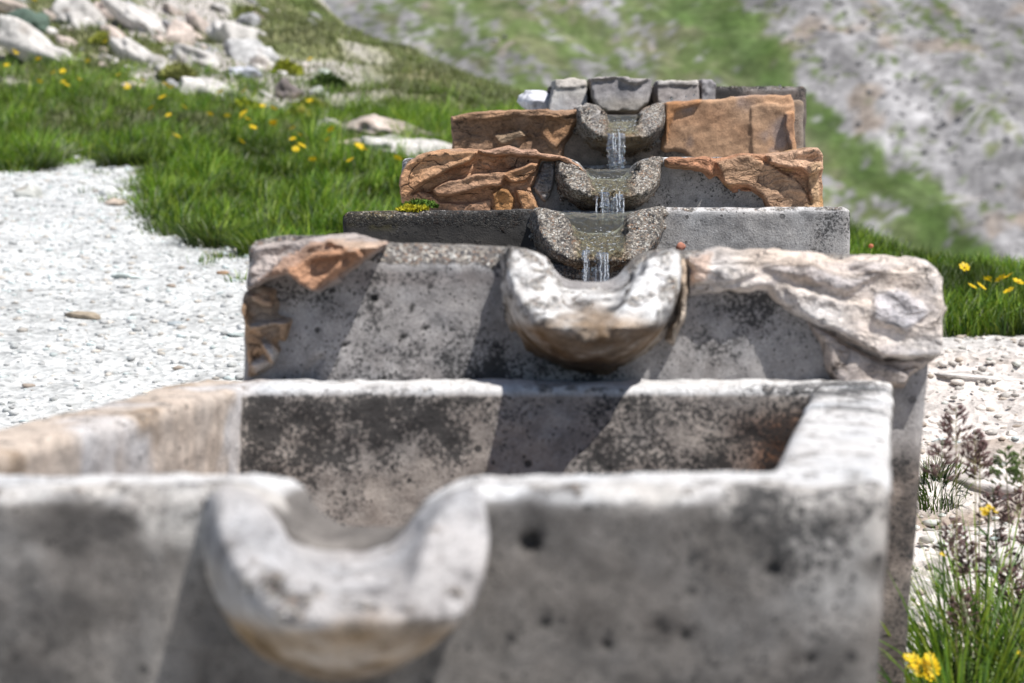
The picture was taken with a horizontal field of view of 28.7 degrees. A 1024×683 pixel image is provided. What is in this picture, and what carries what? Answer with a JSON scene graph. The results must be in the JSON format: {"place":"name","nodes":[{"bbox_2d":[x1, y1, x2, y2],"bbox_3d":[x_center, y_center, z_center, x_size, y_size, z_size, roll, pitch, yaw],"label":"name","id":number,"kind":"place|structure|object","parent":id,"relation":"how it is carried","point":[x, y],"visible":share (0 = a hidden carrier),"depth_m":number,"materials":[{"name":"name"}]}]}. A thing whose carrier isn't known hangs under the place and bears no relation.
{"place":"outdoors","nodes":[
{"label":"outdoors","id":0,"kind":"place"},
{"bbox_2d":[0,49,533,282],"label":"meadow grass","id":1,"kind":"structure","parent":0,"point":[322,199],"depth_m":8.33,"materials":[{"name":"green plant"}]},
{"bbox_2d":[0,0,1023,682],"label":"ground","id":2,"kind":"structure","parent":0,"point":[64,390],"depth_m":4.78,"materials":[{"name":"white gravel"}]},
{"bbox_2d":[0,0,29,14],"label":"rock","id":3,"kind":"object","parent":2,"relation":"on","point":[7,6],"visible":0.23,"depth_m":13.17,"materials":[{"name":"stone"}]},
{"bbox_2d":[5,7,49,34],"bbox_3d":[-2.987,-1.895,12.284,0.305,0.324,0.300,0,4,0],"label":"rock","id":4,"kind":"object","parent":2,"relation":"on","point":[38,20],"visible":0.42,"depth_m":12.19,"materials":[{"name":"stone"}]},
{"bbox_2d":[13,184,42,197],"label":"stone","id":5,"kind":"object","parent":2,"relation":"on","point":[31,191],"visible":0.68,"depth_m":7.22,"materials":[{"name":"stone"}]},
{"bbox_2d":[0,145,74,171],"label":"grass tuft","id":6,"kind":"object","parent":2,"relation":"on","point":[44,164],"visible":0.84,"depth_m":7.95,"materials":[{"name":"plant"}]},
{"bbox_2d":[0,14,80,64],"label":"rock","id":7,"kind":"object","parent":2,"relation":"on","point":[21,37],"visible":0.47,"depth_m":11.22,"materials":[{"name":"stone"}]},
{"bbox_2d":[30,270,58,273],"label":"stone","id":8,"kind":"object","parent":2,"relation":"on","point":[46,272],"visible":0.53,"depth_m":5.46,"materials":[{"name":"stone"}]},
{"bbox_2d":[44,9,56,22],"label":"rock","id":9,"kind":"object","parent":2,"relation":"on","point":[49,13],"visible":0.2,"depth_m":12.83,"materials":[{"name":"stone"}]},
{"bbox_2d":[46,27,57,35],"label":"rock","id":10,"kind":"object","parent":2,"relation":"on","point":[51,30],"visible":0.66,"depth_m":12.21,"materials":[{"name":"stone"}]},
{"bbox_2d":[37,139,94,162],"bbox_3d":[-1.872,-0.799,8.328,0.299,0.124,0.292,3,5,38],"label":"grass tuft","id":11,"kind":"object","parent":2,"relation":"on","point":[67,152],"visible":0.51,"depth_m":8.34,"materials":[{"name":"plant"}]},
{"bbox_2d":[55,35,76,47],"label":"rock","id":12,"kind":"object","parent":2,"relation":"on","point":[63,39],"visible":0.38,"depth_m":11.93,"materials":[{"name":"stone"}]},
{"bbox_2d":[64,12,85,29],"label":"rock","id":13,"kind":"object","parent":2,"relation":"on","point":[73,18],"visible":0.48,"depth_m":12.59,"materials":[{"name":"stone"}]},
{"bbox_2d":[54,12,95,28],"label":"rock","id":14,"kind":"object","parent":2,"relation":"on","point":[61,17],"visible":0.36,"depth_m":12.64,"materials":[{"name":"stone"}]},
{"bbox_2d":[48,0,108,23],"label":"rock","id":15,"kind":"object","parent":2,"relation":"on","point":[89,9],"visible":0.35,"depth_m":13.08,"materials":[{"name":"stone"}]},
{"bbox_2d":[65,311,100,319],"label":"stone","id":16,"kind":"object","parent":2,"relation":"on","point":[85,315],"visible":0.98,"depth_m":4.84,"materials":[{"name":"stone"}]},
{"bbox_2d":[89,28,109,44],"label":"cushion plant","id":17,"kind":"object","parent":2,"relation":"on","point":[100,34],"visible":0.56,"depth_m":11.95,"materials":[{"name":"plant"}]},
{"bbox_2d":[94,0,113,20],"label":"rock","id":18,"kind":"object","parent":2,"relation":"on","point":[99,6],"visible":0.19,"depth_m":13.54,"materials":[{"name":"stone"}]},
{"bbox_2d":[96,53,118,62],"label":"rock","id":19,"kind":"object","parent":2,"relation":"on","point":[107,56],"visible":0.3,"depth_m":11.44,"materials":[{"name":"stone"}]},
{"bbox_2d":[98,185,121,195],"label":"stone","id":20,"kind":"object","parent":2,"relation":"on","point":[108,189],"visible":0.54,"depth_m":7.23,"materials":[{"name":"stone"}]},
{"bbox_2d":[100,24,127,44],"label":"rock","id":21,"kind":"object","parent":2,"relation":"on","point":[115,32],"visible":0.32,"depth_m":11.96,"materials":[{"name":"stone"}]},
{"bbox_2d":[104,198,127,205],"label":"stone","id":22,"kind":"object","parent":2,"relation":"on","point":[116,202],"visible":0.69,"depth_m":6.93,"materials":[{"name":"stone"}]},
{"bbox_2d":[80,141,159,167],"bbox_3d":[-1.589,-0.761,8.125,0.418,0.123,0.405,0,4,0],"label":"grass tuft","id":23,"kind":"object","parent":2,"relation":"on","point":[116,160],"visible":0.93,"depth_m":8.07,"materials":[{"name":"plant"}]},
{"bbox_2d":[111,273,144,278],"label":"stone","id":24,"kind":"object","parent":2,"relation":"on","point":[123,275],"visible":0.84,"depth_m":5.37,"materials":[{"name":"stone"}]},
{"bbox_2d":[108,37,153,63],"bbox_3d":[-2.183,-1.647,11.714,0.356,0.279,0.242,2,4,26],"label":"rock","id":25,"kind":"object","parent":2,"relation":"on","point":[122,48],"visible":0.45,"depth_m":11.62,"materials":[{"name":"stone"}]},
{"bbox_2d":[101,0,166,34],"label":"rock","id":26,"kind":"object","parent":2,"relation":"on","point":[131,17],"visible":0.51,"depth_m":13.11,"materials":[{"name":"stone"}]},
{"bbox_2d":[120,81,155,90],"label":"rock","id":27,"kind":"object","parent":2,"relation":"on","point":[125,84],"visible":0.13,"depth_m":10.63,"materials":[{"name":"stone"}]},
{"bbox_2d":[144,55,165,64],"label":"rock","id":28,"kind":"object","parent":2,"relation":"on","point":[155,58],"visible":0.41,"depth_m":11.48,"materials":[{"name":"stone"}]},
{"bbox_2d":[152,35,168,45],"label":"rock","id":29,"kind":"object","parent":2,"relation":"on","point":[158,38],"visible":0.38,"depth_m":12.12,"materials":[{"name":"stone"}]},
{"bbox_2d":[162,19,170,29],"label":"rock","id":30,"kind":"object","parent":2,"relation":"on","point":[166,23],"visible":0.16,"depth_m":13.12,"materials":[{"name":"stone"}]},
{"bbox_2d":[154,63,181,79],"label":"rock","id":31,"kind":"object","parent":2,"relation":"on","point":[159,66],"visible":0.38,"depth_m":10.98,"materials":[{"name":"stone"}]},
{"bbox_2d":[162,3,177,15],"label":"rock","id":32,"kind":"object","parent":2,"relation":"on","point":[168,8],"visible":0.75,"depth_m":13.92,"materials":[{"name":"stone"}]},
{"bbox_2d":[122,170,220,196],"bbox_3d":[-1.213,-0.560,7.195,0.439,0.121,0.394,-2,4,-23],"label":"grass tuft","id":33,"kind":"object","parent":2,"relation":"on","point":[171,185],"visible":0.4,"depth_m":7.16,"materials":[{"name":"plant"}]},
{"bbox_2d":[164,79,178,87],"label":"rock","id":34,"kind":"object","parent":2,"relation":"on","point":[174,83],"visible":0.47,"depth_m":10.81,"materials":[{"name":"stone"}]},
{"bbox_2d":[157,60,198,79],"bbox_3d":[-1.830,-1.490,10.965,0.242,0.123,0.226,0,4,0],"label":"cushion plant","id":35,"kind":"object","parent":2,"relation":"on","point":[179,69],"visible":0.93,"depth_m":10.91,"materials":[{"name":"plant"}]},
{"bbox_2d":[162,19,195,45],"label":"rock","id":36,"kind":"object","parent":2,"relation":"on","point":[177,30],"visible":0.41,"depth_m":12.18,"materials":[{"name":"stone"}]},
{"bbox_2d":[171,44,220,67],"bbox_3d":[-1.821,-1.610,11.586,0.310,0.222,0.220,0,4,0],"label":"rock","id":37,"kind":"object","parent":2,"relation":"on","point":[182,51],"visible":0.52,"depth_m":11.52,"materials":[{"name":"stone"}]},
{"bbox_2d":[185,9,209,36],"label":"rock","id":38,"kind":"object","parent":2,"relation":"on","point":[194,20],"visible":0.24,"depth_m":13.26,"materials":[{"name":"stone"}]},
{"bbox_2d":[178,77,232,100],"bbox_3d":[-1.612,-1.289,10.675,0.331,0.245,0.262,-1,4,-10],"label":"rock","id":39,"kind":"object","parent":2,"relation":"on","point":[189,81],"visible":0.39,"depth_m":10.58,"materials":[{"name":"stone"}]},
{"bbox_2d":[194,42,222,52],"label":"rock","id":40,"kind":"object","parent":2,"relation":"on","point":[204,44],"visible":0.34,"depth_m":12.11,"materials":[{"name":"stone"}]},
{"bbox_2d":[148,212,279,248],"bbox_3d":[-0.897,-0.339,6.051,0.443,0.128,0.410,0,4,0],"label":"grass tuft","id":41,"kind":"object","parent":2,"relation":"on","point":[190,235],"visible":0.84,"depth_m":6.00,"materials":[{"name":"plant"}]},
{"bbox_2d":[211,3,230,12],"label":"rock","id":42,"kind":"object","parent":2,"relation":"on","point":[222,7],"visible":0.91,"depth_m":14.22,"materials":[{"name":"stone"}]},
{"bbox_2d":[205,19,256,43],"bbox_3d":[-1.810,-1.923,12.934,0.340,0.318,0.310,0,4,0],"label":"rock","id":43,"kind":"object","parent":2,"relation":"on","point":[224,31],"visible":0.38,"depth_m":12.82,"materials":[{"name":"stone"}]},
{"bbox_2d":[227,332,243,336],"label":"stone","id":44,"kind":"object","parent":2,"relation":"on","point":[235,334],"visible":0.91,"depth_m":4.57,"materials":[{"name":"stone"}]},
{"bbox_2d":[225,96,260,110],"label":"cushion plant","id":45,"kind":"object","parent":2,"relation":"on","point":[246,102],"visible":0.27,"depth_m":10.20,"materials":[{"name":"plant"}]},
{"bbox_2d":[225,66,262,78],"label":"rock","id":46,"kind":"object","parent":2,"relation":"on","point":[248,70],"visible":0.45,"depth_m":11.07,"materials":[{"name":"stone"}]},
{"bbox_2d":[235,12,260,26],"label":"rock","id":47,"kind":"object","parent":2,"relation":"on","point":[248,18],"visible":0.45,"depth_m":13.50,"materials":[{"name":"stone"}]},
{"bbox_2d":[233,4,266,16],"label":"cushion plant","id":48,"kind":"object","parent":2,"relation":"on","point":[245,8],"visible":0.39,"depth_m":14.04,"materials":[{"name":"plant"}]},
{"bbox_2d":[223,37,281,64],"bbox_3d":[-1.520,-1.676,12.004,0.337,0.296,0.360,2,5,32],"label":"rock","id":49,"kind":"object","parent":2,"relation":"on","point":[240,50],"visible":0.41,"depth_m":11.90,"materials":[{"name":"stone"}]},
{"bbox_2d":[247,53,276,73],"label":"rock","id":50,"kind":"object","parent":2,"relation":"on","point":[258,60],"visible":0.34,"depth_m":11.50,"materials":[{"name":"stone"}]},
{"bbox_2d":[0,0,528,144],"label":"hill turf","id":51,"kind":"structure","parent":2,"relation":"on","point":[430,67],"depth_m":11.90,"materials":[{"name":"green plant"}]},
{"bbox_2d":[199,220,337,255],"bbox_3d":[-0.718,-0.303,5.887,0.468,0.121,0.407,0,4,0],"label":"grass tuft","id":52,"kind":"object","parent":2,"relation":"on","point":[246,244],"visible":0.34,"depth_m":5.82,"materials":[{"name":"plant"}]},
{"bbox_2d":[271,57,303,75],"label":"cushion plant","id":53,"kind":"object","parent":2,"relation":"on","point":[287,64],"visible":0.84,"depth_m":11.49,"materials":[{"name":"plant"}]},
{"bbox_2d":[275,78,304,99],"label":"rock","id":54,"kind":"object","parent":2,"relation":"on","point":[283,86],"visible":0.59,"depth_m":10.75,"materials":[{"name":"stone"}]},
{"bbox_2d":[279,103,320,119],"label":"cushion plant","id":55,"kind":"object","parent":2,"relation":"on","point":[302,108],"visible":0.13,"depth_m":9.62,"materials":[{"name":"plant"}]},
{"bbox_2d":[292,95,329,110],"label":"flower","id":56,"kind":"object","parent":2,"relation":"on","point":[304,100],"visible":0.26,"depth_m":10.47,"materials":[{"name":"plant"}]},
{"bbox_2d":[309,86,327,97],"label":"rock","id":57,"kind":"object","parent":2,"relation":"on","point":[311,91],"visible":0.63,"depth_m":10.77,"materials":[{"name":"stone"}]},
{"bbox_2d":[307,70,348,89],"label":"cushion plant","id":58,"kind":"object","parent":2,"relation":"on","point":[323,78],"visible":0.8,"depth_m":10.98,"materials":[{"name":"plant"}]},
{"bbox_2d":[335,138,361,147],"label":"rock","id":59,"kind":"object","parent":2,"relation":"on","point":[356,140],"visible":0.11,"depth_m":8.58,"materials":[{"name":"stone"}]},
{"bbox_2d":[342,114,431,137],"bbox_3d":[-0.543,-0.932,9.263,0.570,0.240,0.535,0,4,0],"label":"rock","id":60,"kind":"object","parent":2,"relation":"on","point":[369,123],"visible":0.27,"depth_m":9.09,"materials":[{"name":"stone"}]},
{"bbox_2d":[359,134,451,157],"bbox_3d":[-0.372,-0.785,8.384,0.569,0.177,0.419,1,4,14],"label":"rock","id":61,"kind":"object","parent":2,"relation":"on","point":[425,142],"visible":0.18,"depth_m":8.25,"materials":[{"name":"stone"}]},
{"bbox_2d":[0,378,894,682],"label":"stone trough","id":62,"kind":"object","parent":2,"relation":"on","point":[492,530],"visible":1,"depth_m":1.23,"materials":[{"name":"stone"}]},
{"bbox_2d":[241,233,946,682],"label":"stone trough","id":63,"kind":"object","parent":2,"relation":"on","point":[337,307],"visible":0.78,"depth_m":2.01,"materials":[{"name":"stone"}]},
{"bbox_2d":[343,197,849,272],"bbox_3d":[0.123,0.046,2.970,0.711,0.518,0.691,0,4,0],"label":"stone trough","id":64,"kind":"object","parent":2,"relation":"on","point":[553,236],"visible":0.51,"depth_m":2.75,"materials":[{"name":"stone"}]},
{"bbox_2d":[581,247,609,281],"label":"water stream","id":65,"kind":"structure","parent":64,"relation":"in","point":[602,260],"depth_m":2.61,"materials":[{"name":"white"}]},
{"bbox_2d":[558,211,633,252],"bbox_3d":[0.119,-0.149,2.733,0.108,0.058,0.225,0,4,0],"label":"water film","id":66,"kind":"object","parent":64,"relation":"on","point":[626,213],"visible":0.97,"depth_m":2.81,"materials":[{"name":"liquid"}]},
{"bbox_2d":[564,214,628,215],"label":"water","id":67,"kind":"structure","parent":64,"relation":"in","point":[591,214],"depth_m":3.01,"materials":[{"name":"liquid"}]},
{"bbox_2d":[399,145,823,210],"bbox_3d":[0.166,-0.081,3.580,0.705,0.523,0.777,0,4,0],"label":"stone trough","id":68,"kind":"object","parent":2,"relation":"on","point":[508,177],"visible":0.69,"depth_m":3.28,"materials":[{"name":"stone"}]},
{"bbox_2d":[588,171,626,175],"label":"water","id":69,"kind":"structure","parent":68,"relation":"in","point":[601,173],"depth_m":3.61,"materials":[{"name":"liquid"}]},
{"bbox_2d":[585,168,629,191],"bbox_3d":[0.158,-0.265,3.293,0.108,0.046,0.220,0,4,0],"label":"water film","id":70,"kind":"object","parent":68,"relation":"on","point":[626,169],"visible":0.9,"depth_m":3.34,"materials":[{"name":"liquid"}]},
{"bbox_2d":[595,190,624,224],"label":"water stream","id":71,"kind":"structure","parent":68,"relation":"in","point":[610,204],"depth_m":3.17,"materials":[{"name":"white"}]},
{"bbox_2d":[450,94,803,165],"bbox_3d":[0.234,-0.246,4.229,0.712,0.521,0.792,0,4,0],"label":"stone trough","id":72,"kind":"object","parent":2,"relation":"on","point":[751,124],"visible":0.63,"depth_m":3.94,"materials":[{"name":"stone"}]},
{"bbox_2d":[606,130,625,175],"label":"water stream","id":73,"kind":"structure","parent":72,"relation":"attached to","point":[615,148],"depth_m":3.82,"materials":[{"name":"white"}]},
{"bbox_2d":[607,117,635,121],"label":"water","id":74,"kind":"structure","parent":72,"relation":"in","point":[625,119],"depth_m":4.14,"materials":[{"name":"liquid"}]},
{"bbox_2d":[546,76,806,146],"bbox_3d":[0.384,-0.375,4.993,0.611,0.521,0.953,0,4,0],"label":"stone trough","id":75,"kind":"object","parent":2,"relation":"on","point":[610,96],"visible":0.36,"depth_m":4.56,"materials":[{"name":"stone"}]},
{"bbox_2d":[517,90,549,109],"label":"rock","id":76,"kind":"object","parent":75,"relation":"on","point":[532,99],"visible":0.77,"depth_m":4.64,"materials":[{"name":"stone"}]},
{"bbox_2d":[903,651,940,682],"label":"yellow wildflower","id":77,"kind":"object","parent":2,"relation":"on","point":[924,671],"visible":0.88,"depth_m":2.00,"materials":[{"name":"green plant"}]},
{"bbox_2d":[850,218,1023,337],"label":"grass patch","id":78,"kind":"object","parent":2,"relation":"on","point":[967,313],"visible":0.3,"depth_m":5.05,"materials":[{"name":"green plant"}]},
{"bbox_2d":[920,435,962,675],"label":"flowering grass","id":79,"kind":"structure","parent":2,"relation":"on","point":[935,472],"depth_m":2.11,"materials":[{"name":"plant"}]},
{"bbox_2d":[924,552,966,677],"bbox_3d":[0.450,0.338,2.099,0.044,0.234,0.035,-3,5,-42],"label":"yellow wildflower","id":80,"kind":"object","parent":2,"relation":"on","point":[942,574],"visible":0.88,"depth_m":2.10,"materials":[{"name":"green plant"}]},
{"bbox_2d":[918,450,978,513],"bbox_3d":[0.666,0.223,3.141,0.161,0.102,0.150,-4,5,-42],"label":"grass clump","id":81,"kind":"object","parent":2,"relation":"on","point":[924,475],"visible":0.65,"depth_m":3.13,"materials":[{"name":"plant"}]},
{"bbox_2d":[878,524,1023,682],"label":"grass clump","id":82,"kind":"object","parent":2,"relation":"on","point":[961,677],"visible":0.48,"depth_m":2.09,"materials":[{"name":"green plant"}]},
{"bbox_2d":[931,517,970,681],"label":"flowering grass","id":83,"kind":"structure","parent":2,"relation":"on","point":[951,542],"depth_m":2.17,"materials":[{"name":"plant"}]},
{"bbox_2d":[935,404,977,678],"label":"flowering grass","id":84,"kind":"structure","parent":2,"relation":"on","point":[949,420],"depth_m":2.13,"materials":[{"name":"plant"}]},
{"bbox_2d":[942,586,980,671],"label":"flowering grass","id":85,"kind":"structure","parent":2,"relation":"on","point":[964,598],"depth_m":2.12,"materials":[{"name":"plant"}]},
{"bbox_2d":[959,262,969,288],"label":"yellow flower","id":86,"kind":"object","parent":2,"relation":"on","point":[966,266],"visible":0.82,"depth_m":4.94,"materials":[{"name":"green plant"}]},
{"bbox_2d":[906,501,1023,682],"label":"grass clump","id":87,"kind":"object","parent":2,"relation":"on","point":[990,598],"visible":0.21,"depth_m":2.21,"materials":[{"name":"plant"}]},
{"bbox_2d":[910,554,1023,682],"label":"grass clump","id":88,"kind":"object","parent":2,"relation":"on","point":[996,652],"visible":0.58,"depth_m":2.12,"materials":[{"name":"plant"}]},
{"bbox_2d":[948,540,985,676],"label":"flowering grass","id":89,"kind":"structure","parent":2,"relation":"on","point":[970,552],"depth_m":2.16,"materials":[{"name":"plant"}]},
{"bbox_2d":[928,370,1009,380],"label":"stone","id":90,"kind":"object","parent":2,"relation":"on","point":[965,377],"visible":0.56,"depth_m":3.97,"materials":[{"name":"stone"}]},
{"bbox_2d":[918,550,1022,626],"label":"grass clump","id":91,"kind":"object","parent":2,"relation":"on","point":[993,593],"visible":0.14,"depth_m":2.41,"materials":[{"name":"plant"}]},
{"bbox_2d":[958,428,992,682],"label":"flowering grass","id":92,"kind":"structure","parent":2,"relation":"on","point":[983,444],"depth_m":2.13,"materials":[{"name":"plant"}]},
{"bbox_2d":[930,464,1023,493],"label":"stone","id":93,"kind":"object","parent":2,"relation":"on","point":[985,486],"visible":0.48,"depth_m":3.14,"materials":[{"name":"stone"}]},
{"bbox_2d":[963,449,995,682],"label":"flowering grass","id":94,"kind":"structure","parent":2,"relation":"on","point":[972,469],"depth_m":2.26,"materials":[{"name":"plant"}]},
{"bbox_2d":[963,504,1005,682],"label":"yellow wildflower","id":95,"kind":"object","parent":2,"relation":"on","point":[984,512],"visible":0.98,"depth_m":2.13,"materials":[{"name":"green plant"}]},
{"bbox_2d":[976,485,1015,664],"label":"flowering grass","id":96,"kind":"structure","parent":2,"relation":"on","point":[993,500],"depth_m":2.21,"materials":[{"name":"plant"}]},
{"bbox_2d":[978,527,1023,647],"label":"flowering grass","id":97,"kind":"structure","parent":2,"relation":"on","point":[1002,536],"depth_m":2.22,"materials":[{"name":"plant"}]},
{"bbox_2d":[982,543,1023,569],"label":"stone","id":98,"kind":"object","parent":2,"relation":"on","point":[1000,549],"visible":0.12,"depth_m":2.77,"materials":[{"name":"stone"}]},
{"bbox_2d":[985,445,1023,682],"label":"flowering grass","id":99,"kind":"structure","parent":2,"relation":"on","point":[998,461],"depth_m":2.19,"materials":[{"name":"plant"}]},
{"bbox_2d":[993,562,1023,637],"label":"flowering grass","id":100,"kind":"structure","parent":2,"relation":"on","point":[1001,580],"depth_m":2.21,"materials":[{"name":"plant"}]},
{"bbox_2d":[998,485,1023,636],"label":"flowering grass","id":101,"kind":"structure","parent":2,"relation":"on","point":[1019,491],"depth_m":2.21,"materials":[{"name":"plant"}]},
{"bbox_2d":[1004,448,1023,490],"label":"flowering grass","id":102,"kind":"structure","parent":2,"relation":"on","point":[1016,472],"depth_m":2.17,"materials":[{"name":"plant"}]},
{"bbox_2d":[1012,278,1023,314],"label":"yellow flower","id":103,"kind":"object","parent":2,"relation":"on","point":[1018,280],"visible":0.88,"depth_m":4.70,"materials":[{"name":"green plant"}]},
{"bbox_2d":[1014,518,1023,544],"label":"flowering grass","id":104,"kind":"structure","parent":2,"relation":"on","point":[1021,532],"depth_m":2.21,"materials":[{"name":"plant"}]},
{"bbox_2d":[1015,590,1023,623],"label":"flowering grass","id":105,"kind":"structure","parent":2,"relation":"on","point":[1019,595],"depth_m":2.23,"materials":[{"name":"plant"}]},
{"bbox_2d":[324,0,1023,262],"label":"mountain slope","id":106,"kind":"structure","parent":0,"point":[868,179],"depth_m":92.04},
{"bbox_2d":[339,0,1023,255],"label":"scree stones","id":107,"kind":"object","parent":106,"relation":"on","point":[916,77],"visible":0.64,"depth_m":90.63,"materials":[{"name":"stone"}]},
{"bbox_2d":[581,85,780,274],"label":"water drops","id":108,"kind":"object","parent":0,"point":[671,98],"visible":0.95,"depth_m":3.74,"materials":[{"name":"liquid"}]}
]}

